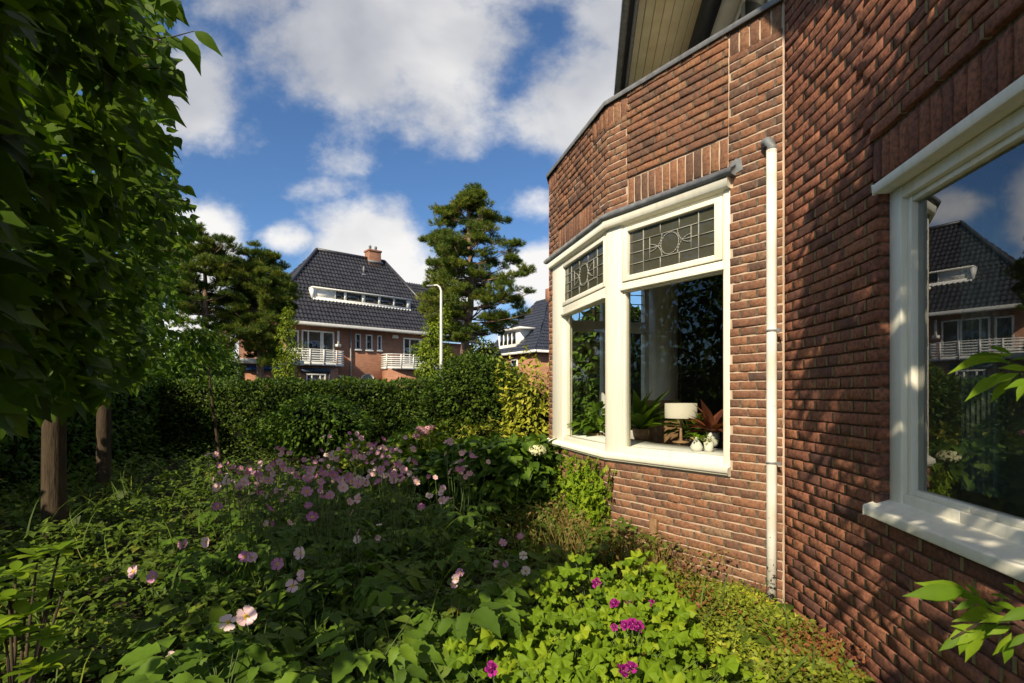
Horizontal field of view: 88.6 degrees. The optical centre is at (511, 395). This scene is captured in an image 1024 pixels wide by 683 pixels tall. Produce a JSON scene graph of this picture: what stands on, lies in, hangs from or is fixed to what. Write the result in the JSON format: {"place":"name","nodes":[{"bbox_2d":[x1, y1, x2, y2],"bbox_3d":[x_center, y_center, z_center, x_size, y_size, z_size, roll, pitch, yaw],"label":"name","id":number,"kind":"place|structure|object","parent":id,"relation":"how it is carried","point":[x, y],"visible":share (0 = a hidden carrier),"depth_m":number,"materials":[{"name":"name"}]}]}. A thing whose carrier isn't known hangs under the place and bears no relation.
{"place":"outdoors","nodes":[
{"label":"outdoors","id":0,"kind":"place"},
{"bbox_2d":[62,0,640,357],"label":"sky","id":1,"kind":"structure","parent":0,"point":[335,125],"materials":[{"name":"blue"}]},
{"bbox_2d":[230,245,480,386],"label":"house","id":2,"kind":"structure","parent":0,"point":[358,316],"depth_m":31.16,"materials":[{"name":"tile"}]},
{"bbox_2d":[302,330,333,362],"bbox_3d":[-10.756,-2.665,29.149,1.900,1.830,0.150,0,0,-40],"label":"window","id":3,"kind":"structure","parent":2,"relation":"in","point":[315,339],"depth_m":29.16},
{"bbox_2d":[402,337,433,367],"bbox_3d":[-5.873,-2.665,33.245,2.350,1.830,0.150,0,0,-40],"label":"window","id":4,"kind":"structure","parent":2,"relation":"in","point":[407,342],"depth_m":32.78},
{"bbox_2d":[0,445,858,682],"bbox_3d":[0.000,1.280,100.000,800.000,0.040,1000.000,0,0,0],"label":"ground","id":5,"kind":"structure","parent":0,"point":[85,679],"depth_m":4.35,"materials":[{"name":"plant"}]},
{"bbox_2d":[0,537,91,682],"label":"rhododendron","id":6,"kind":"object","parent":5,"relation":"on","point":[27,671],"visible":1,"depth_m":1.98,"materials":[{"name":"green plant"}]},
{"bbox_2d":[0,368,170,512],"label":"boundary hedge","id":7,"kind":"object","parent":5,"relation":"on","point":[134,421],"visible":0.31,"depth_m":7.71,"materials":[{"name":"green plant"}]},
{"bbox_2d":[0,0,222,563],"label":"lime tree","id":8,"kind":"object","parent":5,"relation":"on","point":[74,290],"visible":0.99,"depth_m":2.28,"materials":[{"name":"green plant"}]},
{"bbox_2d":[92,20,199,513],"bbox_3d":[-5.043,-1.163,6.614,1.929,4.878,5.023,0,0,-32],"label":"lime tree","id":9,"kind":"object","parent":5,"relation":"on","point":[153,314],"visible":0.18,"depth_m":5.64,"materials":[{"name":"green plant"}]},
{"bbox_2d":[88,564,216,624],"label":"anemone plant","id":10,"kind":"object","parent":5,"relation":"on","point":[187,575],"visible":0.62,"depth_m":2.77,"materials":[{"name":"green plant"}]},
{"bbox_2d":[152,304,204,387],"bbox_3d":[-8.103,-0.633,11.503,2.124,3.811,2.277,0,0,-43],"label":"background tree","id":11,"kind":"object","parent":5,"relation":"on","point":[174,372],"visible":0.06,"depth_m":11.47,"materials":[{"name":"green plant"}]},
{"bbox_2d":[118,621,240,682],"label":"anemone plant","id":12,"kind":"object","parent":5,"relation":"on","point":[161,670],"visible":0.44,"depth_m":1.98,"materials":[{"name":"green plant"}]},
{"bbox_2d":[145,308,227,492],"bbox_3d":[-4.068,0.094,6.554,0.956,2.354,0.820,0,0,-35],"label":"sapling","id":13,"kind":"object","parent":5,"relation":"on","point":[203,344],"visible":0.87,"depth_m":6.58,"materials":[{"name":"green plant"}]},
{"bbox_2d":[156,328,241,383],"bbox_3d":[-7.600,-0.197,12.519,2.154,2.940,1.735,0,0,-33],"label":"background tree","id":14,"kind":"object","parent":5,"relation":"on","point":[216,369],"visible":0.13,"depth_m":12.53,"materials":[{"name":"green plant"}]},
{"bbox_2d":[154,533,255,590],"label":"anemone plant","id":15,"kind":"object","parent":5,"relation":"on","point":[207,540],"visible":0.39,"depth_m":3.32,"materials":[{"name":"green plant"}]},
{"bbox_2d":[159,221,258,367],"bbox_3d":[-12.206,-2.808,20.955,4.113,8.155,4.100,0,0,-24],"label":"pine tree","id":16,"kind":"object","parent":5,"relation":"on","point":[210,253],"visible":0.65,"depth_m":20.57,"materials":[{"name":"green plant"}]},
{"bbox_2d":[114,622,311,682],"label":"anemone plant","id":17,"kind":"object","parent":5,"relation":"on","point":[285,647],"visible":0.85,"depth_m":1.82,"materials":[{"name":"green plant"}]},
{"bbox_2d":[168,451,261,549],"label":"anemone plant","id":18,"kind":"object","parent":5,"relation":"on","point":[214,515],"visible":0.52,"depth_m":4.22,"materials":[{"name":"green plant"}]},
{"bbox_2d":[203,343,246,380],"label":"background tree","id":19,"kind":"object","parent":5,"relation":"on","point":[235,364],"visible":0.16,"depth_m":14.96,"materials":[{"name":"green plant"}]},
{"bbox_2d":[161,475,290,588],"bbox_3d":[-1.657,0.868,3.188,0.433,0.806,0.731,0,0,33],"label":"anemone plant","id":20,"kind":"object","parent":5,"relation":"on","point":[260,552],"visible":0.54,"depth_m":3.09,"materials":[{"name":"green plant"}]},
{"bbox_2d":[195,461,271,536],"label":"anemone plant","id":21,"kind":"object","parent":5,"relation":"on","point":[207,514],"visible":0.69,"depth_m":4.28,"materials":[{"name":"green plant"}]},
{"bbox_2d":[186,475,299,584],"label":"anemone plant","id":22,"kind":"object","parent":5,"relation":"on","point":[229,558],"visible":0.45,"depth_m":3.24,"materials":[{"name":"green plant"}]},
{"bbox_2d":[188,476,303,602],"bbox_3d":[-1.468,0.872,3.047,0.559,0.798,0.548,0,0,10],"label":"anemone plant","id":23,"kind":"object","parent":5,"relation":"on","point":[259,564],"visible":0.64,"depth_m":2.99,"materials":[{"name":"green plant"}]},
{"bbox_2d":[176,605,323,682],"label":"anemone plant","id":24,"kind":"object","parent":5,"relation":"on","point":[248,617],"visible":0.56,"depth_m":1.95,"materials":[{"name":"green plant"}]},
{"bbox_2d":[212,470,292,600],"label":"anemone plant","id":25,"kind":"object","parent":5,"relation":"on","point":[258,474],"visible":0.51,"depth_m":3.26,"materials":[{"name":"green plant"}]},
{"bbox_2d":[212,239,304,379],"bbox_3d":[-10.604,-2.583,22.002,4.021,7.705,3.776,0,0,0],"label":"pine tree","id":26,"kind":"object","parent":5,"relation":"on","point":[271,285],"visible":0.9,"depth_m":21.25,"materials":[{"name":"green plant"}]},
{"bbox_2d":[214,458,306,567],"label":"anemone plant","id":27,"kind":"object","parent":5,"relation":"on","point":[279,461],"visible":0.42,"depth_m":3.65,"materials":[{"name":"green plant"}]},
{"bbox_2d":[207,504,321,634],"bbox_3d":[-1.247,0.899,2.721,0.475,0.744,0.420,0,0,21],"label":"anemone plant","id":28,"kind":"object","parent":5,"relation":"on","point":[281,594],"visible":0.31,"depth_m":2.62,"materials":[{"name":"green plant"}]},
{"bbox_2d":[197,545,333,621],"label":"anemone plant","id":29,"kind":"object","parent":5,"relation":"on","point":[277,563],"visible":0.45,"depth_m":2.75,"materials":[{"name":"green plant"}]},
{"bbox_2d":[236,464,309,557],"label":"anemone plant","id":30,"kind":"object","parent":5,"relation":"on","point":[268,467],"visible":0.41,"depth_m":3.59,"materials":[{"name":"green plant"}]},
{"bbox_2d":[243,470,315,564],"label":"anemone plant","id":31,"kind":"object","parent":5,"relation":"on","point":[299,531],"visible":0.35,"depth_m":3.63,"materials":[{"name":"green plant"}]},
{"bbox_2d":[253,461,306,568],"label":"anemone plant","id":32,"kind":"object","parent":5,"relation":"on","point":[283,467],"visible":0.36,"depth_m":3.89,"materials":[{"name":"green plant"}]},
{"bbox_2d":[271,302,308,386],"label":"young tree","id":33,"kind":"object","parent":5,"relation":"on","point":[288,368],"visible":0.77,"depth_m":15.98,"materials":[{"name":"green plant"}]},
{"bbox_2d":[156,374,436,458],"bbox_3d":[-4.450,0.439,11.200,7.655,1.760,1.377,0,0,0],"label":"privet hedge","id":34,"kind":"object","parent":5,"relation":"on","point":[241,407],"visible":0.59,"depth_m":10.70,"materials":[{"name":"green plant"}]},
{"bbox_2d":[234,546,363,665],"bbox_3d":[-0.948,0.972,2.347,0.542,0.598,0.659,0,0,0],"label":"anemone plant","id":35,"kind":"object","parent":5,"relation":"on","point":[335,617],"visible":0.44,"depth_m":2.33,"materials":[{"name":"green plant"}]},
{"bbox_2d":[261,466,359,566],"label":"anemone plant","id":36,"kind":"object","parent":5,"relation":"on","point":[300,541],"visible":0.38,"depth_m":3.54,"materials":[{"name":"green plant"}]},
{"bbox_2d":[251,390,374,464],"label":"leafy shrub","id":37,"kind":"object","parent":5,"relation":"on","point":[307,427],"visible":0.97,"depth_m":9.36,"materials":[{"name":"green plant"}]},
{"bbox_2d":[284,472,348,579],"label":"anemone plant","id":38,"kind":"object","parent":5,"relation":"on","point":[290,488],"visible":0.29,"depth_m":3.25,"materials":[{"name":"green plant"}]},
{"bbox_2d":[273,473,375,586],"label":"anemone plant","id":39,"kind":"object","parent":5,"relation":"on","point":[320,481],"visible":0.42,"depth_m":3.41,"materials":[{"name":"green plant"}]},
{"bbox_2d":[267,484,390,629],"bbox_3d":[-0.966,0.870,2.760,0.595,0.804,0.670,0,0,-4],"label":"anemone plant","id":40,"kind":"object","parent":5,"relation":"on","point":[330,494],"visible":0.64,"depth_m":2.71,"materials":[{"name":"green plant"}]},
{"bbox_2d":[303,469,355,581],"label":"anemone plant","id":41,"kind":"object","parent":5,"relation":"on","point":[338,480],"visible":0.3,"depth_m":3.52,"materials":[{"name":"green plant"}]},
{"bbox_2d":[279,466,382,568],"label":"anemone plant","id":42,"kind":"object","parent":5,"relation":"on","point":[324,540],"visible":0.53,"depth_m":3.50,"materials":[{"name":"green plant"}]},
{"bbox_2d":[301,471,381,616],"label":"anemone plant","id":43,"kind":"object","parent":5,"relation":"on","point":[349,478],"visible":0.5,"depth_m":3.09,"materials":[{"name":"green plant"}]},
{"bbox_2d":[276,480,424,627],"bbox_3d":[-0.765,0.854,2.638,0.585,0.835,0.573,0,0,22],"label":"anemone plant","id":44,"kind":"object","parent":5,"relation":"on","point":[380,578],"visible":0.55,"depth_m":2.57,"materials":[{"name":"green plant"}]},
{"bbox_2d":[316,439,389,495],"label":"hydrangea","id":45,"kind":"object","parent":5,"relation":"on","point":[344,459],"visible":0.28,"depth_m":6.64,"materials":[{"name":"green plant"}]},
{"bbox_2d":[325,448,382,534],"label":"anemone plant","id":46,"kind":"object","parent":5,"relation":"on","point":[361,456],"visible":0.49,"depth_m":4.33,"materials":[{"name":"green plant"}]},
{"bbox_2d":[285,555,426,653],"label":"anemone plant","id":47,"kind":"object","parent":5,"relation":"on","point":[386,598],"visible":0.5,"depth_m":2.52,"materials":[{"name":"green plant"}]},
{"bbox_2d":[308,473,409,574],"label":"anemone plant","id":48,"kind":"object","parent":5,"relation":"on","point":[335,542],"visible":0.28,"depth_m":3.49,"materials":[{"name":"green plant"}]},
{"bbox_2d":[272,606,457,682],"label":"anemone plant","id":49,"kind":"object","parent":5,"relation":"on","point":[412,651],"visible":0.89,"depth_m":1.85,"materials":[{"name":"green plant"}]},
{"bbox_2d":[336,474,398,571],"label":"anemone plant","id":50,"kind":"object","parent":5,"relation":"on","point":[367,483],"visible":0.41,"depth_m":3.69,"materials":[{"name":"green plant"}]},
{"bbox_2d":[335,493,420,612],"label":"anemone plant","id":51,"kind":"object","parent":5,"relation":"on","point":[357,500],"visible":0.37,"depth_m":2.77,"materials":[{"name":"green plant"}]},
{"bbox_2d":[351,441,411,517],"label":"anemone plant","id":52,"kind":"object","parent":5,"relation":"on","point":[363,490],"visible":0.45,"depth_m":5.13,"materials":[{"name":"green plant"}]},
{"bbox_2d":[344,469,438,574],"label":"anemone plant","id":53,"kind":"object","parent":5,"relation":"on","point":[418,534],"visible":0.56,"depth_m":3.47,"materials":[{"name":"green plant"}]},
{"bbox_2d":[353,449,429,530],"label":"anemone plant","id":54,"kind":"object","parent":5,"relation":"on","point":[390,502],"visible":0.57,"depth_m":4.69,"materials":[{"name":"green plant"}]},
{"bbox_2d":[366,460,423,561],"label":"anemone plant","id":55,"kind":"object","parent":5,"relation":"on","point":[403,469],"visible":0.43,"depth_m":3.85,"materials":[{"name":"green plant"}]},
{"bbox_2d":[366,446,435,532],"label":"anemone plant","id":56,"kind":"object","parent":5,"relation":"on","point":[428,510],"visible":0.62,"depth_m":4.28,"materials":[{"name":"green plant"}]},
{"bbox_2d":[346,465,459,588],"bbox_3d":[-0.732,0.857,3.337,0.613,0.829,0.691,0,0,30],"label":"anemone plant","id":57,"kind":"object","parent":5,"relation":"on","point":[387,547],"visible":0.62,"depth_m":3.33,"materials":[{"name":"green plant"}]},
{"bbox_2d":[388,461,438,558],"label":"anemone plant","id":58,"kind":"object","parent":5,"relation":"on","point":[410,531],"visible":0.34,"depth_m":3.75,"materials":[{"name":"green plant"}]},
{"bbox_2d":[386,424,449,496],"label":"hydrangea","id":59,"kind":"object","parent":5,"relation":"on","point":[419,438],"visible":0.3,"depth_m":6.70,"materials":[{"name":"green plant"}]},
{"bbox_2d":[365,568,473,642],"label":"anemone plant","id":60,"kind":"object","parent":5,"relation":"on","point":[455,578],"visible":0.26,"depth_m":2.51,"materials":[{"name":"green plant"}]},
{"bbox_2d":[384,418,469,453],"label":"leafy shrub","id":61,"kind":"object","parent":5,"relation":"on","point":[403,431],"visible":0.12,"depth_m":8.20,"materials":[{"name":"green plant"}]},
{"bbox_2d":[408,303,454,377],"bbox_3d":[-2.499,-0.874,16.964,1.640,4.291,1.168,0,0,21],"label":"leafy tree","id":62,"kind":"object","parent":5,"relation":"on","point":[431,358],"visible":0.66,"depth_m":16.91,"materials":[{"name":"green plant"}]},
{"bbox_2d":[405,459,461,558],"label":"anemone plant","id":63,"kind":"object","parent":5,"relation":"on","point":[422,528],"visible":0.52,"depth_m":3.78,"materials":[{"name":"green plant"}]},
{"bbox_2d":[395,489,478,594],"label":"anemone plant","id":64,"kind":"object","parent":5,"relation":"on","point":[439,564],"visible":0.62,"depth_m":3.19,"materials":[{"name":"green plant"}]},
{"bbox_2d":[0,437,881,682],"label":"undergrowth","id":65,"kind":"object","parent":5,"relation":"on","point":[129,631],"visible":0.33,"depth_m":3.17,"materials":[{"name":"green plant"}]},
{"bbox_2d":[394,430,494,508],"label":"hydrangea","id":66,"kind":"object","parent":5,"relation":"on","point":[433,463],"visible":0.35,"depth_m":5.74,"materials":[{"name":"green plant"}]},
{"bbox_2d":[406,483,492,587],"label":"anemone plant","id":67,"kind":"object","parent":5,"relation":"on","point":[463,555],"visible":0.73,"depth_m":3.24,"materials":[{"name":"green plant"}]},
{"bbox_2d":[375,570,530,682],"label":"anemone plant","id":68,"kind":"object","parent":5,"relation":"on","point":[485,617],"visible":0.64,"depth_m":2.16,"materials":[{"name":"green plant"}]},
{"bbox_2d":[405,438,502,547],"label":"anemone plant","id":69,"kind":"object","parent":5,"relation":"on","point":[468,519],"visible":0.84,"depth_m":4.01,"materials":[{"name":"green plant"}]},
{"bbox_2d":[435,465,490,551],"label":"anemone plant","id":70,"kind":"object","parent":5,"relation":"on","point":[468,473],"visible":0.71,"depth_m":4.04,"materials":[{"name":"green plant"}]},
{"bbox_2d":[434,450,501,538],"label":"anemone plant","id":71,"kind":"object","parent":5,"relation":"on","point":[490,508],"visible":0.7,"depth_m":4.34,"materials":[{"name":"green plant"}]},
{"bbox_2d":[429,416,512,442],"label":"golden shrub","id":72,"kind":"object","parent":5,"relation":"on","point":[482,431],"visible":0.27,"depth_m":7.23,"materials":[{"name":"green plant"}]},
{"bbox_2d":[415,351,531,439],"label":"yew bush","id":73,"kind":"object","parent":5,"relation":"on","point":[462,391],"visible":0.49,"depth_m":8.62,"materials":[{"name":"green plant"}]},
{"bbox_2d":[415,181,537,355],"bbox_3d":[-1.548,-3.422,20.156,4.569,9.384,5.510,0,0,-21],"label":"pine tree","id":74,"kind":"object","parent":5,"relation":"on","point":[450,246],"visible":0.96,"depth_m":19.20,"materials":[{"name":"green plant"}]},
{"bbox_2d":[438,450,519,538],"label":"anemone plant","id":75,"kind":"object","parent":5,"relation":"on","point":[506,499],"visible":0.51,"depth_m":4.48,"materials":[{"name":"green plant"}]},
{"bbox_2d":[462,335,503,362],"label":"conifer bush","id":76,"kind":"object","parent":5,"relation":"on","point":[483,349],"visible":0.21,"depth_m":18.72,"materials":[{"name":"green plant"}]},
{"bbox_2d":[422,626,550,682],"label":"mallow plant","id":77,"kind":"object","parent":5,"relation":"on","point":[508,672],"visible":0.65,"depth_m":1.96,"materials":[{"name":"green plant"}]},
{"bbox_2d":[442,539,545,579],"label":"anemone plant","id":78,"kind":"object","parent":5,"relation":"on","point":[511,564],"visible":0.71,"depth_m":3.26,"materials":[{"name":"green plant"}]},
{"bbox_2d":[445,432,562,518],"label":"hydrangea","id":79,"kind":"object","parent":5,"relation":"on","point":[515,462],"visible":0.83,"depth_m":5.13,"materials":[{"name":"green plant"}]},
{"bbox_2d":[470,577,585,659],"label":"mallow plant","id":80,"kind":"object","parent":5,"relation":"on","point":[539,615],"visible":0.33,"depth_m":2.45,"materials":[{"name":"green plant"}]},
{"bbox_2d":[493,345,572,444],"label":"golden shrub","id":81,"kind":"object","parent":5,"relation":"on","point":[528,412],"visible":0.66,"depth_m":7.09,"materials":[{"name":"yellow plant"}]},
{"bbox_2d":[496,533,588,606],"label":"anemone plant","id":82,"kind":"object","parent":5,"relation":"on","point":[528,573],"visible":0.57,"depth_m":2.96,"materials":[{"name":"green plant"}]},
{"bbox_2d":[521,666,590,682],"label":"mallow plant","id":83,"kind":"object","parent":5,"relation":"on","point":[551,678],"visible":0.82,"depth_m":1.88,"materials":[{"name":"green plant"}]},
{"bbox_2d":[499,608,637,682],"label":"mallow plant","id":84,"kind":"object","parent":5,"relation":"on","point":[589,631],"visible":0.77,"depth_m":2.08,"materials":[{"name":"green plant"}]},
{"bbox_2d":[535,552,642,627],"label":"mallow plant","id":85,"kind":"object","parent":5,"relation":"on","point":[578,573],"visible":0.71,"depth_m":2.72,"materials":[{"name":"green plant"}]},
{"bbox_2d":[572,304,640,430],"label":"garden shrub","id":86,"kind":"object","parent":5,"relation":"on","point":[585,370],"visible":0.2,"depth_m":7.52,"materials":[{"name":"green plant"}]},
{"bbox_2d":[563,611,705,682],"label":"mallow plant","id":87,"kind":"object","parent":5,"relation":"on","point":[671,651],"visible":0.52,"depth_m":2.17,"materials":[{"name":"green plant"}]},
{"bbox_2d":[563,650,710,682],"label":"mallow plant","id":88,"kind":"object","parent":5,"relation":"on","point":[658,670],"visible":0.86,"depth_m":1.89,"materials":[{"name":"green plant"}]},
{"bbox_2d":[601,549,680,616],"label":"mallow plant","id":89,"kind":"object","parent":5,"relation":"on","point":[644,583],"visible":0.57,"depth_m":2.90,"materials":[{"name":"green plant"}]},
{"bbox_2d":[580,583,704,665],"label":"mallow plant","id":90,"kind":"object","parent":5,"relation":"on","point":[662,607],"visible":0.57,"depth_m":2.39,"materials":[{"name":"green plant"}]},
{"bbox_2d":[644,636,765,682],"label":"mallow plant","id":91,"kind":"object","parent":5,"relation":"on","point":[729,665],"visible":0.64,"depth_m":2.18,"materials":[{"name":"green plant"}]},
{"bbox_2d":[552,564,875,682],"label":"stonecrop","id":92,"kind":"object","parent":5,"relation":"on","point":[825,669],"visible":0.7,"depth_m":2.57,"materials":[{"name":"green plant"}]},
{"bbox_2d":[543,0,1023,682],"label":"brick house","id":93,"kind":"structure","parent":5,"relation":"on","point":[799,224],"depth_m":3.01,"materials":[{"name":"brick"}]},
{"bbox_2d":[534,449,616,545],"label":"ivy","id":94,"kind":"object","parent":93,"relation":"attached to","point":[592,498],"visible":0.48,"depth_m":4.49,"materials":[{"name":"green plant"}]},
{"bbox_2d":[567,401,604,435],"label":"plant","id":95,"kind":"object","parent":93,"relation":"on","point":[590,426],"depth_m":5.27,"materials":[{"name":"green plant"}]},
{"bbox_2d":[572,289,648,438],"bbox_3d":[1.179,-0.435,6.102,1.420,1.910,0.100,0,0,-12],"label":"window","id":96,"kind":"structure","parent":93,"relation":"in","point":[642,327],"depth_m":6.11,"materials":[{"name":"white glass"}]},
{"bbox_2d":[594,390,691,439],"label":"strap leaf plant","id":97,"kind":"object","parent":93,"relation":"on","point":[644,416],"visible":0.76,"depth_m":4.66,"materials":[{"name":"green plant"}]},
{"bbox_2d":[543,159,742,476],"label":"window","id":98,"kind":"structure","parent":93,"relation":"in","point":[681,233],"depth_m":4.06,"materials":[{"name":"beige paint"}]},
{"bbox_2d":[642,400,680,444],"bbox_3d":[1.500,0.510,5.105,0.400,0.920,0.410,0,0,0],"label":"wooden chair","id":99,"kind":"object","parent":93,"relation":"on","point":[656,435],"visible":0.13,"depth_m":5.28,"materials":[{"name":"brown wood"}]},
{"bbox_2d":[662,413,706,445],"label":"broad leaf plant","id":100,"kind":"object","parent":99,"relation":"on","point":[684,437],"visible":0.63,"depth_m":4.79,"materials":[{"name":"green plant"}]},
{"bbox_2d":[665,403,696,443],"bbox_3d":[1.431,0.235,4.450,0.264,0.335,0.264,0,0,0],"label":"table lamp","id":101,"kind":"object","parent":93,"relation":"in","point":[680,411],"visible":0.98,"depth_m":4.34,"materials":[{"name":"fabric"}]},
{"bbox_2d":[683,400,722,446],"bbox_3d":[1.602,0.214,4.110,0.570,0.379,0.564,0,0,0],"label":"bromeliad","id":102,"kind":"object","parent":93,"relation":"on","point":[712,425],"visible":0.73,"depth_m":4.11,"materials":[{"name":"plant"}]},
{"bbox_2d":[732,0,769,22],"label":"window","id":103,"kind":"structure","parent":93,"relation":"in","point":[745,7],"depth_m":4.86,"materials":[{"name":"glass"}]},
{"bbox_2d":[863,75,1023,582],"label":"window","id":104,"kind":"structure","parent":93,"relation":"in","point":[990,538],"depth_m":2.04,"materials":[{"name":"beige paint"}]},
{"bbox_2d":[903,346,1023,663],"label":"overhanging tree","id":105,"kind":"object","parent":5,"relation":"on","point":[985,616],"visible":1,"depth_m":1.15,"materials":[{"name":"green plant"}]},
{"bbox_2d":[491,288,573,399],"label":"corner house","id":106,"kind":"structure","parent":0,"point":[531,330],"depth_m":40.51,"materials":[{"name":"brown brick"}]},
{"bbox_2d":[477,497,739,592],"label":"dry grass","id":107,"kind":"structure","parent":0,"point":[617,558],"depth_m":3.87,"materials":[{"name":"plant"}]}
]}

